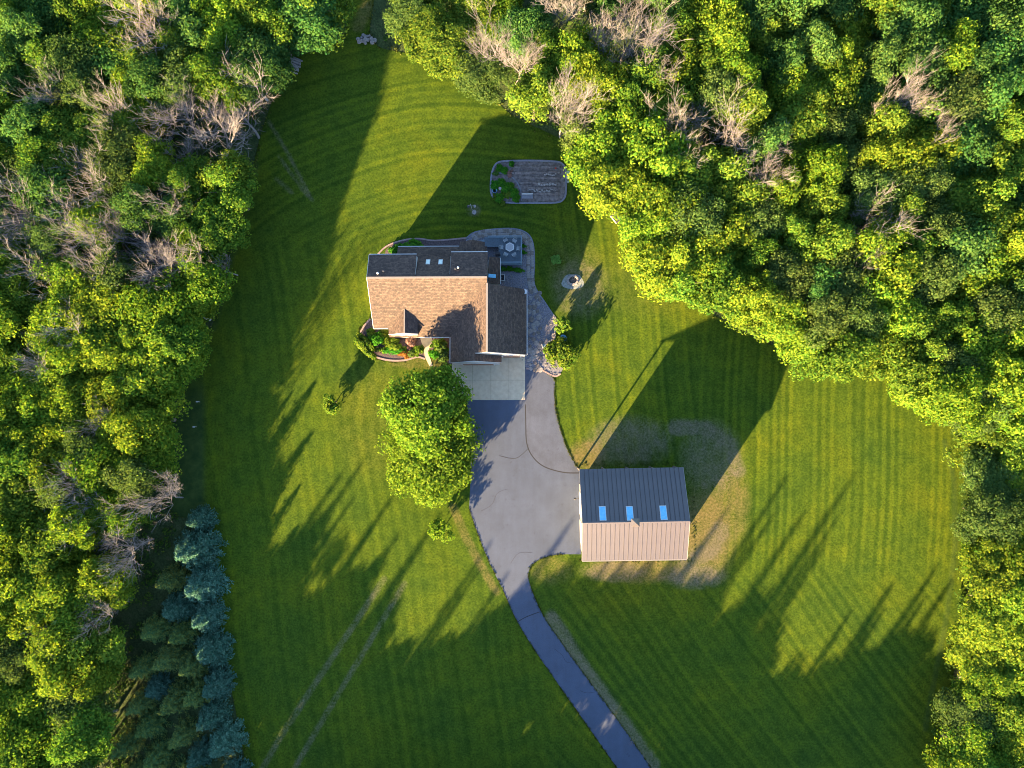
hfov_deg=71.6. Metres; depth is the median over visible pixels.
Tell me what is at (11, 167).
leafy tree
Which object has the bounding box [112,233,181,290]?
bare tree
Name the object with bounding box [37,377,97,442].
leafy tree
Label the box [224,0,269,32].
leafy tree
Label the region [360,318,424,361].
bed curb
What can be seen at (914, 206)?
leafy tree
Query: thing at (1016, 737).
leafy tree
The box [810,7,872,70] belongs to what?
leafy tree
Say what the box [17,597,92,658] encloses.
bare tree
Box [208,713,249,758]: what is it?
spruce tree
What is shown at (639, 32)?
bare tree
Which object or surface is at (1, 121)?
leafy tree
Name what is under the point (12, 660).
leafy tree
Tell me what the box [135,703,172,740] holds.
spruce tree
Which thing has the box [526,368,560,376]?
drive edging
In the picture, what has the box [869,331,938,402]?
leafy tree
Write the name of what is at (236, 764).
spruce tree
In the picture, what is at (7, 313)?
leafy tree
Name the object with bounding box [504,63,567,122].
leafy tree
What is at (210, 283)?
leafy tree
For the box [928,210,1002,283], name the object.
leafy tree
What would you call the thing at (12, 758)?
leafy tree
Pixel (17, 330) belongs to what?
leafy tree
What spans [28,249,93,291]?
leafy tree
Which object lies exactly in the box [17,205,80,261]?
leafy tree
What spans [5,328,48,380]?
bare tree
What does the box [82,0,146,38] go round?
leafy tree
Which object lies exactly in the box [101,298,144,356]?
leafy tree
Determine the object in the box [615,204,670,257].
leafy tree
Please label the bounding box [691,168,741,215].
leafy tree
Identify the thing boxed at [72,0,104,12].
leafy tree
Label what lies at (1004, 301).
leafy tree
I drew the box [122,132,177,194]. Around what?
leafy tree
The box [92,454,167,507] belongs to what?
leafy tree
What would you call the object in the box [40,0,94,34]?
leafy tree
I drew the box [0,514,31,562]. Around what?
leafy tree
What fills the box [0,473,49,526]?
leafy tree
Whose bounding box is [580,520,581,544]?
overhead door
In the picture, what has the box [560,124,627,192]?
leafy tree
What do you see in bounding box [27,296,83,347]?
bare tree
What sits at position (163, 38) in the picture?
leafy tree
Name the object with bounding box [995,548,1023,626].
leafy tree
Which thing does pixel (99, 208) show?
leafy tree
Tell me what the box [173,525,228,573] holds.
spruce tree
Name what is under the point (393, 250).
shrub
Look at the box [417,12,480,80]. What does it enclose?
leafy tree
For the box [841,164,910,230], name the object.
leafy tree
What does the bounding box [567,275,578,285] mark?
fire pit
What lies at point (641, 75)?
leafy tree
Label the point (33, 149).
leafy tree
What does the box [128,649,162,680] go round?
spruce tree
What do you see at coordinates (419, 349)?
shrub
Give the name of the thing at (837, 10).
leafy tree
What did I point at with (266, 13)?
leafy tree
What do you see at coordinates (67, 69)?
leafy tree
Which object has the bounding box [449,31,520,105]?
leafy tree
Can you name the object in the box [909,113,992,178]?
leafy tree
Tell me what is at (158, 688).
spruce tree
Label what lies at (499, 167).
garden plant
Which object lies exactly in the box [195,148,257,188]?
leafy tree
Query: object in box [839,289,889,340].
leafy tree
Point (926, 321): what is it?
leafy tree
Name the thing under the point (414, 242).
shrub
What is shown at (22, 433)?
leafy tree
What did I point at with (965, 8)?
leafy tree
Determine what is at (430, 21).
leafy tree
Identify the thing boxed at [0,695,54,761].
leafy tree
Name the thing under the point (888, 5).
leafy tree
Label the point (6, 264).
leafy tree
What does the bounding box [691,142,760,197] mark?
leafy tree
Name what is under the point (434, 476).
maple tree
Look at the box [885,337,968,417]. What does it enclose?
leafy tree
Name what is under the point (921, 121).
leafy tree
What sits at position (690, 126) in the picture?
bare tree
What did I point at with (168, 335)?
leafy tree
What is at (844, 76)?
leafy tree
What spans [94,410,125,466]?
leafy tree
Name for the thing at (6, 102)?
leafy tree
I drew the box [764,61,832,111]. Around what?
leafy tree
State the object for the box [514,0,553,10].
leafy tree
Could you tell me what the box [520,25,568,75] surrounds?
leafy tree
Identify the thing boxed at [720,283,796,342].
leafy tree
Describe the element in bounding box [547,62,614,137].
bare tree
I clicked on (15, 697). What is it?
leafy tree
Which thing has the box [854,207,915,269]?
leafy tree
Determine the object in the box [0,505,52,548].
leafy tree
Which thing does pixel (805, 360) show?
leafy tree
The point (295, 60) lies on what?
log pile
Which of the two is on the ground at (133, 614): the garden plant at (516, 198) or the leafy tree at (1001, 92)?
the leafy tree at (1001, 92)
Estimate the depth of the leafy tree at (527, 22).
103.33 m
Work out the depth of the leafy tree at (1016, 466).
101.52 m
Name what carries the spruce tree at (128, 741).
on the ground at (133, 614)
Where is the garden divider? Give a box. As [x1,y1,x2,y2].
[499,172,521,200]
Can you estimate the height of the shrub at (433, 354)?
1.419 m
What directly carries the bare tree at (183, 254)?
on the ground at (133, 614)
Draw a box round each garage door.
[463,364,493,364]
[503,356,519,357]
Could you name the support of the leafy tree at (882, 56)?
on the ground at (133, 614)
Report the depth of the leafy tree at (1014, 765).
99.94 m
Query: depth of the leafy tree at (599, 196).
100.43 m
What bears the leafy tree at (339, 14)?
on the ground at (133, 614)
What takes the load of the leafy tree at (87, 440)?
on the ground at (133, 614)
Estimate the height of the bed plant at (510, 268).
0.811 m
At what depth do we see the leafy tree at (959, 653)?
102.12 m
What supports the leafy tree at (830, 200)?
on the ground at (133, 614)
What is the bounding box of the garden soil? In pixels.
[492,162,564,201]
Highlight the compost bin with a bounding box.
[610,212,621,223]
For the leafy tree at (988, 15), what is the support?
on the ground at (133, 614)
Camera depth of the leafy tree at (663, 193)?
99.01 m
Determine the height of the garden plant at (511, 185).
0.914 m
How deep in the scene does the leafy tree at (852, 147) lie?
100.89 m
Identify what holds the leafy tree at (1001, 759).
on the ground at (133, 614)
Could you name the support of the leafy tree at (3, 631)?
on the ground at (133, 614)
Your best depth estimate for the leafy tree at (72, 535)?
100.83 m
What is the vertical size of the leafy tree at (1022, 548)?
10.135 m
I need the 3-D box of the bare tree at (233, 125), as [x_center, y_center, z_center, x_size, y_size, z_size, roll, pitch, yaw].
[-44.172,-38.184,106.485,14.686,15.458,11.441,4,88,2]
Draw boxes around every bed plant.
[377,346,385,353]
[383,347,405,354]
[397,350,409,358]
[505,266,514,271]
[514,267,524,272]
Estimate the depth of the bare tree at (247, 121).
105.73 m
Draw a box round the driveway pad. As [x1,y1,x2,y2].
[525,367,578,473]
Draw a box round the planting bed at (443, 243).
[385,239,465,253]
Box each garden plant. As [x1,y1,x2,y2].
[490,180,498,189]
[492,169,499,175]
[495,193,504,203]
[496,164,502,171]
[497,178,505,186]
[501,167,507,174]
[501,182,509,192]
[501,191,511,198]
[506,170,512,177]
[506,182,514,190]
[510,187,518,196]
[512,194,520,202]
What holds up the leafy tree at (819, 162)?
on the ground at (133, 614)
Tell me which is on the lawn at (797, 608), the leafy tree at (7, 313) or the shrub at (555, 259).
the shrub at (555, 259)
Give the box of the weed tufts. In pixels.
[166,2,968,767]
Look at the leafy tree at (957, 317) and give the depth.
98.67 m
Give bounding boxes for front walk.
[420,338,431,365]
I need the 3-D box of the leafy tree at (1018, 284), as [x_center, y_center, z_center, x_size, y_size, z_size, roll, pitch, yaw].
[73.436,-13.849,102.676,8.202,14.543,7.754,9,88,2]
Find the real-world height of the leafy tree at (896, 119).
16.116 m
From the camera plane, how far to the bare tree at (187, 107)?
103.28 m
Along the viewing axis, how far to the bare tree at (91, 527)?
101.45 m
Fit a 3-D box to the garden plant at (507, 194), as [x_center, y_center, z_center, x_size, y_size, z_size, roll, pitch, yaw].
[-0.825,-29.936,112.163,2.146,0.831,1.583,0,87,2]
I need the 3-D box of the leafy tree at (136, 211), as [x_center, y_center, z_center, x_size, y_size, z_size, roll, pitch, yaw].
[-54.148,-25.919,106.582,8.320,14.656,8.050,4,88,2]
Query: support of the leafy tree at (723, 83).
on the ground at (133, 614)
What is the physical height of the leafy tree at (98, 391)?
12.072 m
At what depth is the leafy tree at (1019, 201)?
99.92 m
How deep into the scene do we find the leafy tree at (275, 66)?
104.98 m
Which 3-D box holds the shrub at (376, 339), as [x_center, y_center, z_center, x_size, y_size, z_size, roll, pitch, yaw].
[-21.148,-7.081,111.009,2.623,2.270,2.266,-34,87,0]
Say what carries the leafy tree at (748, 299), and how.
on the ground at (133, 614)
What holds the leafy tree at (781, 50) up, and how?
on the ground at (133, 614)
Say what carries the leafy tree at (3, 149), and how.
on the ground at (133, 614)
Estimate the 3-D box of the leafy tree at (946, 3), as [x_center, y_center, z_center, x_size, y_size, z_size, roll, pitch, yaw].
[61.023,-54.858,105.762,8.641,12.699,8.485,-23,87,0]
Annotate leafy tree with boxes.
[0,0,26,39]
[0,4,57,58]
[0,42,51,97]
[0,81,38,118]
[0,92,60,158]
[0,114,9,165]
[0,133,16,173]
[0,154,25,205]
[0,166,8,204]
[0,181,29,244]
[0,189,73,285]
[0,227,36,283]
[0,268,51,317]
[0,274,32,313]
[0,290,54,353]
[0,295,25,362]
[0,331,40,384]
[0,363,35,420]
[0,393,24,444]
[0,434,43,493]
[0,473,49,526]
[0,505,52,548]
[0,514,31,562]
[0,550,28,607]
[0,558,77,622]
[0,596,50,642]
[0,623,39,646]
[0,627,38,685]
[0,667,44,719]
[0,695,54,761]
[0,736,44,767]
[4,413,43,454]
[6,359,73,429]
[9,127,61,177]
[9,158,96,223]
[14,0,74,37]
[15,510,76,576]
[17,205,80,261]
[18,416,80,498]
[18,622,99,699]
[19,309,89,386]
[20,35,59,94]
[22,703,65,767]
[23,758,45,767]
[25,467,76,512]
[26,674,69,718]
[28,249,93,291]
[29,265,93,335]
[29,578,101,639]
[30,548,101,603]
[34,29,109,107]
[36,681,120,744]
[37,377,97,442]
[37,416,87,446]
[38,97,82,145]
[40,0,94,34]
[40,130,96,199]
[42,361,95,410]
[42,696,119,767]
[44,501,110,563]
[51,745,106,767]
[52,647,124,704]
[54,9,120,77]
[56,415,100,465]
[57,76,113,115]
[58,611,126,669]
[59,178,141,258]
[59,269,122,343]
[59,483,117,541]
[60,440,125,520]
[65,105,101,164]
[69,316,121,353]
[69,363,138,430]
[71,547,138,625]
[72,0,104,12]
[74,331,123,383]
[81,237,150,296]
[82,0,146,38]
[82,121,154,192]
[85,33,135,90]
[90,160,143,202]
[92,107,152,142]
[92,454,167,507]
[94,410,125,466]
[94,489,155,539]
[98,63,169,138]
[98,386,192,457]
[100,343,153,397]
[101,25,163,80]
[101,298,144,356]
[106,179,167,234]
[110,415,186,492]
[111,264,194,333]
[112,0,164,32]
[116,366,186,408]
[121,49,187,118]
[121,320,210,399]
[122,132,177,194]
[142,188,196,242]
[143,21,196,62]
[149,314,212,370]
[151,0,210,29]
[151,35,211,114]
[156,281,220,344]
[159,152,215,217]
[165,248,237,306]
[170,219,237,268]
[171,11,214,64]
[173,44,245,113]
[190,0,253,50]
[191,196,251,257]
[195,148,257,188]
[198,156,260,215]
[199,32,242,58]
[223,48,281,111]
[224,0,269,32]
[228,23,296,93]
[249,0,296,56]
[273,0,343,56]
[284,0,356,52]
[382,0,426,37]
[392,0,440,8]
[394,2,456,66]
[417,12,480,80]
[441,0,501,37]
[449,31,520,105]
[473,0,523,52]
[494,2,554,58]
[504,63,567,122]
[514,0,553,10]
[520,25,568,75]
[548,22,621,95]
[558,98,597,152]
[560,0,596,14]
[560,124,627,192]
[565,50,629,112]
[570,96,639,165]
[576,152,650,220]
[585,0,638,32]
[603,173,660,222]
[606,79,657,124]
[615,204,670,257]
[616,114,697,185]
[616,226,703,304]
[617,41,677,103]
[629,88,688,136]
[631,0,686,25]
[631,171,707,240]
[642,7,700,52]
[649,73,713,134]
[651,149,718,193]
[655,256,699,309]
[660,32,710,93]
[661,181,728,245]
[665,0,722,46]
[670,216,726,284]
[684,24,748,88]
[687,202,759,263]
[690,66,749,135]
[690,247,753,320]
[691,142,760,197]
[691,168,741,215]
[695,0,755,52]
[709,35,771,86]
[717,172,776,220]
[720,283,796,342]
[722,77,774,148]
[724,267,780,329]
[733,235,784,275]
[735,193,789,239]
[736,0,796,39]
[741,114,795,174]
[742,7,809,60]
[756,246,820,303]
[756,297,820,365]
[757,36,806,91]
[758,161,812,219]
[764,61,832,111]
[769,97,832,160]
[770,208,822,255]
[776,139,848,196]
[779,73,862,117]
[780,0,828,39]
[785,13,842,77]
[788,325,830,381]
[796,258,844,301]
[797,182,852,231]
[799,214,865,269]
[800,291,852,351]
[805,327,881,384]
[806,0,866,27]
[807,34,866,109]
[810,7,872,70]
[811,244,878,306]
[819,101,873,142]
[819,130,873,195]
[836,77,904,122]
[837,331,907,381]
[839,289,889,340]
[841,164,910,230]
[844,244,922,303]
[850,0,881,42]
[854,91,916,155]
[854,130,909,189]
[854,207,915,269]
[855,34,907,87]
[856,271,924,344]
[864,186,930,232]
[868,0,925,33]
[869,0,946,47]
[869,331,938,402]
[875,120,964,187]
[883,294,939,345]
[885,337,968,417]
[886,27,954,102]
[895,77,946,136]
[896,157,955,209]
[897,210,941,271]
[901,246,965,308]
[906,320,948,361]
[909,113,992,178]
[914,198,975,246]
[919,363,995,442]
[921,738,1002,767]
[924,68,996,131]
[926,0,956,26]
[926,297,977,343]
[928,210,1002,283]
[929,686,1001,746]
[930,17,983,80]
[931,339,986,382]
[932,47,995,95]
[933,255,1002,306]
[934,0,985,37]
[934,719,1000,767]
[936,169,1003,218]
[941,427,1008,469]
[944,619,1020,688]
[946,299,1023,374]
[947,415,998,440]
[948,657,1012,720]
[949,480,1023,546]
[949,592,1023,673]
[954,121,1007,177]
[954,187,1018,243]
[955,536,1023,605]
[958,446,1021,497]
[959,55,1023,127]
[960,507,1023,577]
[961,283,1023,348]
[962,361,1020,427]
[966,0,1015,39]
[968,136,1023,201]
[968,593,1023,627]
[973,164,1022,205]
[974,0,1023,20]
[974,22,1023,81]
[974,755,1000,767]
[976,216,1023,287]
[981,339,1023,405]
[981,375,1023,435]
[982,0,1023,61]
[986,98,1023,149]
[988,422,1023,468]
[988,686,1023,746]
[988,732,1023,767]
[989,260,1023,293]
[993,626,1023,669]
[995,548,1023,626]
[995,726,1023,767]
[998,453,1023,485]
[999,663,1023,730]
[999,667,1023,694]
[1000,207,1023,266]
[1000,753,1022,767]
[1002,263,1023,295]
[1005,472,1023,501]
[1005,491,1023,552]
[1007,66,1023,103]
[1008,184,1023,217]
[1013,292,1023,357]
[1017,650,1023,668]
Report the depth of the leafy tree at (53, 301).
102.78 m
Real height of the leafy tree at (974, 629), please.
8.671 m
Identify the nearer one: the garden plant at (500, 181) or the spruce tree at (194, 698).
the spruce tree at (194, 698)
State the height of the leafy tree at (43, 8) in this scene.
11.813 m
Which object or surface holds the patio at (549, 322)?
on the lawn at (797, 608)
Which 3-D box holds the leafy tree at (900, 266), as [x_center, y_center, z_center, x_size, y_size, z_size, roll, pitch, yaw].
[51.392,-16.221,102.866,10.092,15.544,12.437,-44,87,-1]
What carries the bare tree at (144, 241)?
on the ground at (133, 614)
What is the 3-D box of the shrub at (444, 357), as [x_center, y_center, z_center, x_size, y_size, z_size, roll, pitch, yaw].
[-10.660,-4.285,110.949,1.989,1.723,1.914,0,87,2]
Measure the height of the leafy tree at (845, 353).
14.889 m
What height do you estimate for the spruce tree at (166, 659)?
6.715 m
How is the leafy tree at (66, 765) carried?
on the ground at (133, 614)
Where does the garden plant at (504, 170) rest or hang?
on the garden soil
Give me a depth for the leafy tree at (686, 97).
101.52 m
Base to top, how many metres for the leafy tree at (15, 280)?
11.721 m
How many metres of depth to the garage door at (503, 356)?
109.62 m
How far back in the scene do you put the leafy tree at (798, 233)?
100.35 m
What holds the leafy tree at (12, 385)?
on the ground at (133, 614)
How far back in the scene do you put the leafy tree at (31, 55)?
105.04 m
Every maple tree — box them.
[374,410,485,508]
[377,362,474,462]
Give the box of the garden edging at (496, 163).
[490,160,566,203]
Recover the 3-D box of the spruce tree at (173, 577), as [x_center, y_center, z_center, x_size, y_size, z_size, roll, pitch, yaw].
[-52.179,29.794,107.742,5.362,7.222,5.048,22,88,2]
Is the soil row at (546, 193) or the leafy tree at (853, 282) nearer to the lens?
the leafy tree at (853, 282)
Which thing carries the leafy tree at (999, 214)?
on the ground at (133, 614)
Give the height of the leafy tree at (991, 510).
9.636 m
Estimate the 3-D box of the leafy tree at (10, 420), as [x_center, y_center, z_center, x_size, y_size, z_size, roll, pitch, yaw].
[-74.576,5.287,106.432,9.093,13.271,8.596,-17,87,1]
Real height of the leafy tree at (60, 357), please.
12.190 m
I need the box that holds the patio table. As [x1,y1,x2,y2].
[506,242,513,251]
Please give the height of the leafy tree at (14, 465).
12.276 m
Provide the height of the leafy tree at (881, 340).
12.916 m
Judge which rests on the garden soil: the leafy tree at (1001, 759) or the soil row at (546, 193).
the soil row at (546, 193)
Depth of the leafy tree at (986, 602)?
100.39 m
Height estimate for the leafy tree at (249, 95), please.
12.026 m
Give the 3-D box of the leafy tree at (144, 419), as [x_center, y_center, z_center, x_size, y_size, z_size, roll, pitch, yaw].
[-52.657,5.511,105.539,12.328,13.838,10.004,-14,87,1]
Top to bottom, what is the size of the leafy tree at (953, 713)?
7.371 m
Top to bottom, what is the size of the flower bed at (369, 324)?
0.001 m
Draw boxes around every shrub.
[353,331,377,361]
[366,327,376,336]
[368,331,384,345]
[379,329,390,338]
[382,338,391,347]
[388,244,397,253]
[388,337,402,350]
[395,238,423,248]
[405,337,416,346]
[407,349,414,356]
[413,344,424,356]
[428,350,439,359]
[429,338,444,350]
[436,340,448,352]
[438,350,449,362]
[543,335,581,370]
[550,254,561,264]
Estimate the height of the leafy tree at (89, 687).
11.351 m
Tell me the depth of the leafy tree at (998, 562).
100.19 m
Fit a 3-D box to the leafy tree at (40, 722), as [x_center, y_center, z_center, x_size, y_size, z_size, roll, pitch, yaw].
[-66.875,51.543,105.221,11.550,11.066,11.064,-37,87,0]
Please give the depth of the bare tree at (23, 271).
102.51 m
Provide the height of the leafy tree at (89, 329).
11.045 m
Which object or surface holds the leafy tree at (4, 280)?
on the ground at (133, 614)
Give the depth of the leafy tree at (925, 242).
97.83 m
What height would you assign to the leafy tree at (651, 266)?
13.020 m
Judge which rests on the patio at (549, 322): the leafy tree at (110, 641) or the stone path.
the stone path
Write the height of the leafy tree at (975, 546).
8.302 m
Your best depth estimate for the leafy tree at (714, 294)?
99.99 m
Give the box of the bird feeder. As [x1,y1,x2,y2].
[467,204,475,214]
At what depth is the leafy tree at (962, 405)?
96.84 m
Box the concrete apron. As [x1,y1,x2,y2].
[452,357,524,399]
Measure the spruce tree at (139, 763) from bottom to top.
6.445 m
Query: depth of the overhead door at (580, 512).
107.39 m
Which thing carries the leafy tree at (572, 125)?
on the ground at (133, 614)
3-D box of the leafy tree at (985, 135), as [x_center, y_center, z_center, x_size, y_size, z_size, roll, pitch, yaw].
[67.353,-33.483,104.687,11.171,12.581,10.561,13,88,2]
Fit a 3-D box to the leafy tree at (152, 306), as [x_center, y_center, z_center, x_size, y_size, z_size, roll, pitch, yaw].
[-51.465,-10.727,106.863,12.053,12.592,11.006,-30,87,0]
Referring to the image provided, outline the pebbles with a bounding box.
[471,230,562,374]
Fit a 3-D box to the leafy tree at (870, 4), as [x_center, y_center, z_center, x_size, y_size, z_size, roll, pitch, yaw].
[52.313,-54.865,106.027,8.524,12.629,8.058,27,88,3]
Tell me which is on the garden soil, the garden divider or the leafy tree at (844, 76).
the garden divider
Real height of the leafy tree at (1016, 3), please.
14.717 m
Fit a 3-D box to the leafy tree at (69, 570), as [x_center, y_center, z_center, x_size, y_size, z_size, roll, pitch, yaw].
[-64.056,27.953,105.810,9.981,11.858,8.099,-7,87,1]
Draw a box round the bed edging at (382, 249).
[377,237,465,253]
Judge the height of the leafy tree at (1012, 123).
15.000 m
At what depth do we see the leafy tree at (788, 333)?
99.95 m
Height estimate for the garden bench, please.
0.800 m
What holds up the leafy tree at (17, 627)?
on the ground at (133, 614)
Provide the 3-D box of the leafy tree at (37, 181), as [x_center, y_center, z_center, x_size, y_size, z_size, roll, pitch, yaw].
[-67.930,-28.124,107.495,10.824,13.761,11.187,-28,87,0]
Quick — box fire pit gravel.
[561,274,583,288]
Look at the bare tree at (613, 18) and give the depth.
103.05 m
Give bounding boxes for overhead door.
[579,491,581,517]
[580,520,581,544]
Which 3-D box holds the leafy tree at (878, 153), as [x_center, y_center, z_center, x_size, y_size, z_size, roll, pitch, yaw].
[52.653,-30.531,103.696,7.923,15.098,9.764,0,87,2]
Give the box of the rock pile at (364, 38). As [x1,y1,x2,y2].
[356,33,376,44]
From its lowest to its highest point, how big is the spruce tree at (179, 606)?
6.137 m
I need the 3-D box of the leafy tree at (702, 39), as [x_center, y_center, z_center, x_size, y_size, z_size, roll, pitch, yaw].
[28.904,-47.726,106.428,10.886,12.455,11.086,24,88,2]
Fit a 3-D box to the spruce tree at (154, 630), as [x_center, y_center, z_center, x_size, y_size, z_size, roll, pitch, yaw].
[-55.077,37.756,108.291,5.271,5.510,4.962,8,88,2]
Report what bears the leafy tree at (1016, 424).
on the ground at (133, 614)
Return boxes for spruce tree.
[108,719,147,759]
[121,755,144,767]
[125,685,160,716]
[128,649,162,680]
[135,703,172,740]
[140,612,172,644]
[142,734,180,767]
[144,671,173,700]
[152,643,186,672]
[155,560,194,593]
[158,676,195,715]
[162,589,196,623]
[167,614,202,646]
[168,713,202,749]
[172,751,211,767]
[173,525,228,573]
[178,642,209,678]
[183,559,233,606]
[183,673,212,708]
[186,504,220,533]
[186,734,217,767]
[190,598,230,633]
[192,627,236,669]
[196,696,233,731]
[202,660,237,699]
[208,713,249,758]
[223,755,254,767]
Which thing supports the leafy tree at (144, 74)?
on the ground at (133, 614)
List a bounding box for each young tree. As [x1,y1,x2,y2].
[322,393,341,414]
[427,517,455,543]
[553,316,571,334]
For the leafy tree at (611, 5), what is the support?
on the ground at (133, 614)
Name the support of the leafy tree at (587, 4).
on the ground at (133, 614)
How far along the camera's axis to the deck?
111.01 m
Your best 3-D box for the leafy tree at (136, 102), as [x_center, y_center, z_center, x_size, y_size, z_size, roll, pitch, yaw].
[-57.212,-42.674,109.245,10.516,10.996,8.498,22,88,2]
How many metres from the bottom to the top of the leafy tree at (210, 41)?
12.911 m
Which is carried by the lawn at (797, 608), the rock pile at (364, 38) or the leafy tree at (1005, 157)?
the rock pile at (364, 38)
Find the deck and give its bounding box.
[480,235,521,265]
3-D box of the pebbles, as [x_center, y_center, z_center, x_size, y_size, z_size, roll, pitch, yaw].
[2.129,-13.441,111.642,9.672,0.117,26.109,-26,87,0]
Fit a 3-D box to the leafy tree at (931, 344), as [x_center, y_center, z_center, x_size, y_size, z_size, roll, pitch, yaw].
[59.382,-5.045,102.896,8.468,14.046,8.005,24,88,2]
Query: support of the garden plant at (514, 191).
on the garden soil
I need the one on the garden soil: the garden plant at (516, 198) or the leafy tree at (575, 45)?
the garden plant at (516, 198)
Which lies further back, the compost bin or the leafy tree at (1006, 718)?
the compost bin
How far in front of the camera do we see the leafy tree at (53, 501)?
101.16 m
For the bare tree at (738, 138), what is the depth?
98.97 m
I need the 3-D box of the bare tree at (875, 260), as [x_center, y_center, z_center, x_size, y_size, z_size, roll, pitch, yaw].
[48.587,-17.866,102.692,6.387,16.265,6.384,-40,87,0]
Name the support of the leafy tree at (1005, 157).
on the ground at (133, 614)
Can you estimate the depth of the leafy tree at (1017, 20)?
98.52 m
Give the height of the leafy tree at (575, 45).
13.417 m
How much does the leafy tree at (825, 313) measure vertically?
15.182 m
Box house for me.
[366,240,526,364]
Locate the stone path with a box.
[471,229,542,371]
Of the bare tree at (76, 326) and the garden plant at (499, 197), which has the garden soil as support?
the garden plant at (499, 197)
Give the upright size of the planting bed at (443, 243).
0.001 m
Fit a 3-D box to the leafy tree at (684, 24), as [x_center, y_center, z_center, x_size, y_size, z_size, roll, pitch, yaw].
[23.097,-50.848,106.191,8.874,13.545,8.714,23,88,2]
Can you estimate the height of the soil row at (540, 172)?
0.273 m
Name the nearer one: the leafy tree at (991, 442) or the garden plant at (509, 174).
the leafy tree at (991, 442)
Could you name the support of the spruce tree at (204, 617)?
on the ground at (133, 614)
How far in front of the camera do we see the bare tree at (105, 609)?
101.36 m
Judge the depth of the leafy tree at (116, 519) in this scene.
102.01 m
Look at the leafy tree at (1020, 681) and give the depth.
100.61 m
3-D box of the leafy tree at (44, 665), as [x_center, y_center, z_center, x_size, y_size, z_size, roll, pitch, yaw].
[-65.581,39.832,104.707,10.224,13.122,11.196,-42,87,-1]
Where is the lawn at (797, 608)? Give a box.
[167,0,969,767]
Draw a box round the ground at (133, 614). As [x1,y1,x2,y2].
[1,0,974,767]
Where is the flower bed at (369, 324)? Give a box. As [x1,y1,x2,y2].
[361,320,451,363]
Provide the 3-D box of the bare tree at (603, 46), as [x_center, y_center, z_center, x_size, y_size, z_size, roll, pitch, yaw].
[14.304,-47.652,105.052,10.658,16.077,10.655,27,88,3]
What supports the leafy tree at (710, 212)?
on the ground at (133, 614)
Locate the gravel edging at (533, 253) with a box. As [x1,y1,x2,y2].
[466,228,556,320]
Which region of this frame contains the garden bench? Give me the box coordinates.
[522,193,532,198]
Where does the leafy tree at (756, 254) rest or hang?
on the ground at (133, 614)
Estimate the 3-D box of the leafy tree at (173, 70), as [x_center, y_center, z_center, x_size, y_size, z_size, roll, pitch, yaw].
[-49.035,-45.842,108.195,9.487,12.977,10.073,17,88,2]
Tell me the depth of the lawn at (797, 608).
110.01 m
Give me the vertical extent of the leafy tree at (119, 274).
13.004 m
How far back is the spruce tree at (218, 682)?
107.92 m
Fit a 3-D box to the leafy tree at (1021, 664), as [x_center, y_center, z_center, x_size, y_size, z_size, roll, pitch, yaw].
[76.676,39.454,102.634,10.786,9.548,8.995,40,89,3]
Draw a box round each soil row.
[512,171,559,174]
[519,176,559,179]
[519,181,559,184]
[525,186,559,189]
[525,192,559,195]
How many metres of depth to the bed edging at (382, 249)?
112.51 m
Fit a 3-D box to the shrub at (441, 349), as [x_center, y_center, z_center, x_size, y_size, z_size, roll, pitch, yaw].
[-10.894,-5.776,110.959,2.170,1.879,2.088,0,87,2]
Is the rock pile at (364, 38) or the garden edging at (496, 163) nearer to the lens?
the garden edging at (496, 163)
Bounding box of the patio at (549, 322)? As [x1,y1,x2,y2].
[466,229,562,375]
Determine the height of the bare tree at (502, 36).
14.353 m
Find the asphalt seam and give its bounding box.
[525,404,578,473]
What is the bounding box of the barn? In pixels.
[574,466,689,561]
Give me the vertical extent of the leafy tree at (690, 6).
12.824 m
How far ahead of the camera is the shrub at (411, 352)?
111.08 m
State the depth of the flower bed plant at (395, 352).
111.23 m
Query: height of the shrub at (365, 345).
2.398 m
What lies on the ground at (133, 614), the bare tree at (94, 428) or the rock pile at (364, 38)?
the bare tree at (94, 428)
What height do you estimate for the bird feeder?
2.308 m
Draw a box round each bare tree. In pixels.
[0,163,56,241]
[2,55,64,104]
[2,235,74,302]
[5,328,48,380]
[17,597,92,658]
[27,178,120,256]
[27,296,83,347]
[28,460,92,509]
[39,201,128,256]
[41,492,140,554]
[53,126,109,209]
[59,235,118,294]
[62,396,110,437]
[68,69,154,133]
[72,594,130,639]
[78,189,172,264]
[95,0,179,55]
[98,470,183,532]
[98,523,154,586]
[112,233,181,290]
[117,74,204,148]
[125,223,194,291]
[128,160,200,217]
[141,110,211,172]
[167,233,237,282]
[174,89,259,157]
[191,36,279,156]
[462,0,522,66]
[485,17,545,84]
[535,0,590,36]
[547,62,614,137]
[564,0,639,54]
[587,6,642,64]
[603,0,690,71]
[632,0,685,82]
[639,76,736,168]
[655,97,695,140]
[704,76,792,177]
[748,151,797,198]
[850,180,926,255]
[854,245,893,272]
[870,75,931,121]
[898,47,945,117]
[932,108,971,143]
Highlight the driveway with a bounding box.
[467,400,650,767]
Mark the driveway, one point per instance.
(533, 508)
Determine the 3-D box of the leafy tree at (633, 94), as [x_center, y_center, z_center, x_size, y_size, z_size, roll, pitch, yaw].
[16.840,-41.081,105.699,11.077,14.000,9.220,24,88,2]
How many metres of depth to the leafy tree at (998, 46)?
98.55 m
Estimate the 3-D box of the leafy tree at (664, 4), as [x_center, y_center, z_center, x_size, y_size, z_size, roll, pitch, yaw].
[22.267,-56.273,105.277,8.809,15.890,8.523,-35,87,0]
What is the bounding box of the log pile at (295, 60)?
[290,57,302,73]
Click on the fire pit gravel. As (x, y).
(565, 284)

